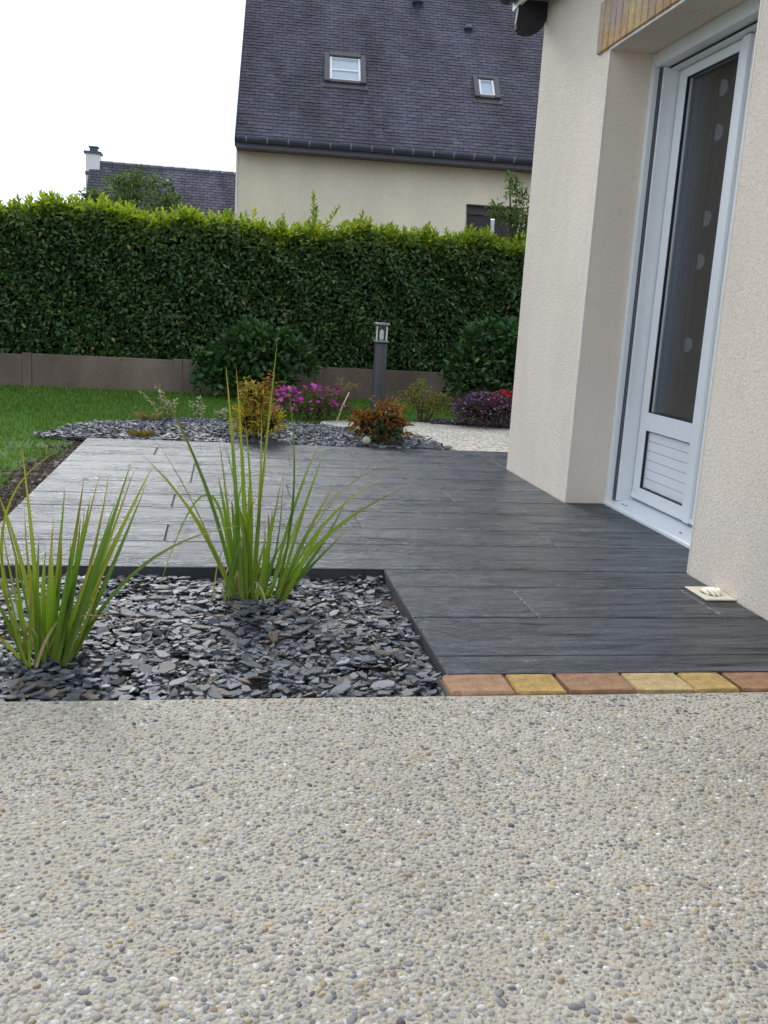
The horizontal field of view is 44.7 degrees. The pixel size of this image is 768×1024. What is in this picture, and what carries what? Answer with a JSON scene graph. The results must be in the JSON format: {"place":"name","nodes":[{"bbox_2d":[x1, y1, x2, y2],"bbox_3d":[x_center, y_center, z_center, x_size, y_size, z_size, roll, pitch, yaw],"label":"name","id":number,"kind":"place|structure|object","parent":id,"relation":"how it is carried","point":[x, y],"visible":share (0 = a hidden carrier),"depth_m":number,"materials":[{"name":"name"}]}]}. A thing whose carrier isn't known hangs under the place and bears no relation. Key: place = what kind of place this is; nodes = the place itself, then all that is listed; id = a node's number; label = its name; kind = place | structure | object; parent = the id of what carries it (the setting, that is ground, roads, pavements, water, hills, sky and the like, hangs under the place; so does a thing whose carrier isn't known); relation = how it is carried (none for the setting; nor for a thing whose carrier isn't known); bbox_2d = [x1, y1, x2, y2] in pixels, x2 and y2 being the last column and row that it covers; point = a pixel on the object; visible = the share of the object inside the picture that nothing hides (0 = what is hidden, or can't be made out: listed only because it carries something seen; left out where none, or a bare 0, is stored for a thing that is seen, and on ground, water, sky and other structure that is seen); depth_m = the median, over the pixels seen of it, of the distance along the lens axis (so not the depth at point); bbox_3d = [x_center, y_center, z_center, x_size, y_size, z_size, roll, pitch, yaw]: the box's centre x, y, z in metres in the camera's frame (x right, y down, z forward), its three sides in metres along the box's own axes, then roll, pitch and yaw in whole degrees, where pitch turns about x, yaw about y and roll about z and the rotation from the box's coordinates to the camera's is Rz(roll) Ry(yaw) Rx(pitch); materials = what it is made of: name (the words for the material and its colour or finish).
{"place":"outdoors","nodes":[
{"label":"outdoors","id":0,"kind":"place"},
{"bbox_2d":[0,439,84,521],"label":"soil verge","id":1,"kind":"structure","parent":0,"point":[19,470],"depth_m":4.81,"materials":[{"name":"brown soil"}]},
{"bbox_2d":[0,572,444,701],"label":"slate bed","id":2,"kind":"object","parent":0,"point":[182,638],"visible":0.79,"depth_m":2.65,"materials":[{"name":"stone"}]},
{"bbox_2d":[0,450,242,668],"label":"flax plant","id":3,"kind":"object","parent":2,"relation":"on","point":[54,635],"visible":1,"depth_m":2.44,"materials":[{"name":"green plant"}]},
{"bbox_2d":[138,338,437,604],"bbox_3d":[-0.265,-0.118,3.006,1.032,0.891,0.432,1,12,-10],"label":"flax plant","id":4,"kind":"object","parent":2,"relation":"on","point":[243,570],"visible":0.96,"depth_m":3.04,"materials":[{"name":"green plant"}]},
{"bbox_2d":[29,416,456,449],"bbox_3d":[-1.041,-0.633,7.149,2.961,0.079,1.458,1,12,-10],"label":"slate bed","id":5,"kind":"object","parent":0,"point":[200,429],"visible":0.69,"depth_m":6.81,"materials":[{"name":"stone"}]},
{"bbox_2d":[127,427,156,436],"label":"grass tuft","id":6,"kind":"object","parent":5,"relation":"on","point":[136,432],"visible":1,"depth_m":6.47,"materials":[{"name":"yellow plant"}]},
{"bbox_2d":[133,409,165,420],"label":"grass tuft","id":7,"kind":"object","parent":5,"relation":"on","point":[153,417],"visible":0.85,"depth_m":7.40,"materials":[{"name":"plant"}]},
{"bbox_2d":[138,384,178,419],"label":"white sprig plant","id":8,"kind":"object","parent":5,"relation":"on","point":[169,411],"visible":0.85,"depth_m":7.47,"materials":[{"name":"green plant"}]},
{"bbox_2d":[188,395,206,419],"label":"white sprig plant","id":9,"kind":"object","parent":5,"relation":"on","point":[200,408],"visible":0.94,"depth_m":7.55,"materials":[{"name":"green plant"}]},
{"bbox_2d":[213,407,228,419],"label":"white sprig plant","id":10,"kind":"object","parent":5,"relation":"on","point":[222,413],"visible":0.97,"depth_m":7.70,"materials":[{"name":"green plant"}]},
{"bbox_2d":[224,370,288,439],"bbox_3d":[-0.908,-0.755,6.658,0.465,0.536,0.360,1,12,-10],"label":"golden shrub","id":11,"kind":"object","parent":5,"relation":"on","point":[256,402],"visible":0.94,"depth_m":6.62,"materials":[{"name":"yellow plant"}]},
{"bbox_2d":[362,436,370,444],"bbox_3d":[-0.127,-0.514,6.739,0.070,0.062,0.060,1,12,-10],"label":"garden stone","id":12,"kind":"object","parent":5,"relation":"on","point":[366,440],"visible":1,"depth_m":6.72,"materials":[{"name":"white stone"}]},
{"bbox_2d":[345,395,414,444],"bbox_3d":[-0.024,-0.664,6.864,0.540,0.393,0.399,1,12,-10],"label":"russet shrub","id":13,"kind":"object","parent":5,"relation":"on","point":[386,423],"visible":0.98,"depth_m":6.81,"materials":[{"name":"orange plant"}]},
{"bbox_2d":[0,0,493,219],"label":"sky","id":14,"kind":"structure","parent":0,"point":[152,82],"materials":[{"name":"white"}]},
{"bbox_2d":[0,382,507,486],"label":"lawn","id":15,"kind":"structure","parent":0,"point":[11,444],"depth_m":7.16,"materials":[{"name":"green plant"}]},
{"bbox_2d":[188,317,321,398],"bbox_3d":[-1.330,-1.591,9.722,1.393,0.864,0.791,1,12,-10],"label":"rhododendron bush","id":16,"kind":"object","parent":15,"relation":"on","point":[218,358],"visible":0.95,"depth_m":9.58,"materials":[{"name":"green plant"}]},
{"bbox_2d":[0,189,525,375],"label":"hedge","id":17,"kind":"object","parent":15,"relation":"on","point":[99,278],"visible":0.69,"depth_m":10.13,"materials":[{"name":"green plant"}]},
{"bbox_2d":[269,377,359,420],"bbox_3d":[-0.616,-0.994,8.209,0.816,0.404,0.375,1,12,-10],"label":"azalea bush","id":18,"kind":"object","parent":15,"relation":"on","point":[320,408],"visible":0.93,"depth_m":8.18,"materials":[{"name":"pink plant"}]},
{"bbox_2d":[371,322,390,410],"bbox_3d":[-0.042,-1.415,9.223,0.166,0.896,0.166,1,12,-10],"label":"bollard light","id":19,"kind":"object","parent":15,"relation":"on","point":[379,368],"visible":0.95,"depth_m":9.17,"materials":[{"name":"metal"}]},
{"bbox_2d":[396,378,454,421],"bbox_3d":[0.371,-1.012,8.515,0.572,0.425,0.322,1,12,-10],"label":"leaf shrub","id":20,"kind":"object","parent":15,"relation":"on","point":[432,401],"visible":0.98,"depth_m":8.50,"materials":[{"name":"green plant"}]},
{"bbox_2d":[430,417,509,427],"bbox_3d":[1.029,-0.804,8.564,1.267,0.050,0.519,1,12,-10],"label":"slate bed","id":21,"kind":"object","parent":15,"relation":"on","point":[437,420],"visible":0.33,"depth_m":8.48,"materials":[{"name":"stone"}]},
{"bbox_2d":[450,390,512,427],"bbox_3d":[0.934,-0.921,8.402,0.729,0.361,0.496,1,12,-10],"label":"purple shrub","id":22,"kind":"object","parent":21,"relation":"on","point":[483,412],"visible":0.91,"depth_m":8.30,"materials":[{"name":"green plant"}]},
{"bbox_2d":[437,314,518,398],"bbox_3d":[1.216,-1.630,10.168,1.271,1.043,0.869,1,12,-10],"label":"broadleaf shrub","id":23,"kind":"object","parent":15,"relation":"on","point":[483,352],"visible":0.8,"depth_m":9.99,"materials":[{"name":"green plant"}]},
{"bbox_2d":[486,389,512,418],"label":"red flower shrub","id":24,"kind":"object","parent":15,"relation":"on","point":[505,393],"visible":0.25,"depth_m":8.85,"materials":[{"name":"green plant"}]},
{"bbox_2d":[0,692,767,1023],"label":"pebble paving","id":25,"kind":"structure","parent":0,"point":[594,858],"depth_m":1.62,"materials":[{"name":"beige gravel"}]},
{"bbox_2d":[0,438,767,677],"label":"terrace","id":26,"kind":"structure","parent":0,"point":[484,562],"depth_m":3.78,"materials":[{"name":"wood"}]},
{"bbox_2d":[685,586,735,600],"bbox_3d":[1.181,0.285,3.376,0.116,0.025,0.160,1,12,-10],"label":"floor vent","id":27,"kind":"object","parent":26,"relation":"on","point":[711,593],"visible":1,"depth_m":3.35,"materials":[{"name":"beige plastic"}]},
{"bbox_2d":[320,420,509,451],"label":"gravel path","id":28,"kind":"structure","parent":0,"point":[471,438],"depth_m":7.74,"materials":[{"name":"white gravel"}]},
{"bbox_2d":[336,392,349,420],"bbox_3d":[-0.361,-0.923,8.200,0.112,0.264,0.018,0,12,-14],"label":"plant stake","id":29,"kind":"object","parent":28,"relation":"on","point":[342,407],"visible":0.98,"depth_m":8.19,"materials":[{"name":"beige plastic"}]},
{"label":"ground","id":30,"kind":"structure","parent":0,"visible":0},
{"bbox_2d":[67,163,189,216],"bbox_3d":[-3.320,-3.146,12.255,1.477,2.753,1.113,7,12,14],"label":"garden tree","id":31,"kind":"object","parent":30,"relation":"on","point":[130,196],"visible":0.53,"depth_m":11.99,"materials":[{"name":"green plant"}]},
{"bbox_2d":[83,146,235,218],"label":"house","id":32,"kind":"structure","parent":30,"relation":"on","point":[205,190],"depth_m":27.45,"materials":[{"name":"tile"}]},
{"bbox_2d":[0,352,512,402],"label":"garden wall","id":33,"kind":"structure","parent":30,"relation":"on","point":[57,370],"depth_m":9.97,"materials":[{"name":"concrete"}]},
{"bbox_2d":[234,0,544,243],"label":"neighbour house","id":34,"kind":"structure","parent":30,"relation":"on","point":[409,114],"depth_m":14.87,"materials":[{"name":"tile"}]},
{"bbox_2d":[322,51,367,90],"bbox_3d":[-0.629,-7.115,15.068,0.730,0.657,0.556,2,12,-6],"label":"roof window","id":35,"kind":"structure","parent":34,"relation":"in","point":[342,70],"depth_m":15.03,"materials":[{"name":"white glass"}]},
{"bbox_2d":[472,74,502,104],"bbox_3d":[1.672,-6.894,15.243,0.485,0.523,0.435,2,12,-6],"label":"roof window","id":36,"kind":"structure","parent":34,"relation":"in","point":[486,88],"depth_m":15.20,"materials":[{"name":"white paint"}]},
{"bbox_2d":[464,205,521,241],"bbox_3d":[1.727,-4.269,15.280,0.950,1.380,0.075,2,12,-6],"label":"window","id":37,"kind":"structure","parent":34,"relation":"in","point":[474,214],"depth_m":15.16,"materials":[{"name":"grey glass"}]},
{"bbox_2d":[484,171,529,243],"bbox_3d":[1.754,-3.039,12.609,1.001,2.984,0.544,1,12,-10],"label":"young tree","id":38,"kind":"object","parent":30,"relation":"on","point":[511,189],"visible":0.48,"depth_m":12.35,"materials":[{"name":"green plant"}]},
{"bbox_2d":[437,672,767,695],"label":"paver border","id":39,"kind":"object","parent":30,"relation":"on","point":[550,684],"visible":0.52,"depth_m":2.46,"materials":[{"name":"orange brick"}]},
{"bbox_2d":[499,0,767,620],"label":"house","id":40,"kind":"structure","parent":30,"relation":"on","point":[619,88],"depth_m":4.65,"materials":[{"name":"paint"}]},
{"bbox_2d":[631,39,742,520],"bbox_3d":[1.448,-1.042,4.447,0.072,2.105,0.619,1,12,-10],"label":"door leaf","id":41,"kind":"structure","parent":40,"relation":"in","point":[664,445],"depth_m":4.60,"materials":[{"name":"white plastic"}]},
{"bbox_2d":[661,68,719,417],"bbox_3d":[1.554,-1.193,4.924,0.056,2.280,0.282,1,12,-10],"label":"curtain","id":42,"kind":"object","parent":40,"relation":"hanging from","point":[680,325],"visible":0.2,"depth_m":4.81,"materials":[{"name":"grey fabric"}]},
{"bbox_2d":[684,69,728,351],"bbox_3d":[1.518,-1.415,4.381,0.014,1.317,0.088,-2,13,-24],"label":"shell garland","id":43,"kind":"object","parent":40,"relation":"hanging from","point":[724,86],"visible":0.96,"depth_m":4.37},
{"bbox_2d":[679,60,737,420],"bbox_3d":[1.734,-1.038,4.242,0.053,2.280,1.361,1,12,-10],"label":"curtain","id":44,"kind":"object","parent":40,"relation":"hanging from","point":[693,354],"visible":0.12,"depth_m":4.75,"materials":[{"name":"grey fabric"}]},
{"bbox_2d":[682,32,755,525],"bbox_3d":[1.544,-0.914,3.869,0.080,2.105,0.605,1,12,-10],"label":"door leaf","id":45,"kind":"structure","parent":40,"relation":"in","point":[748,45],"depth_m":4.10,"materials":[{"name":"white plastic"}]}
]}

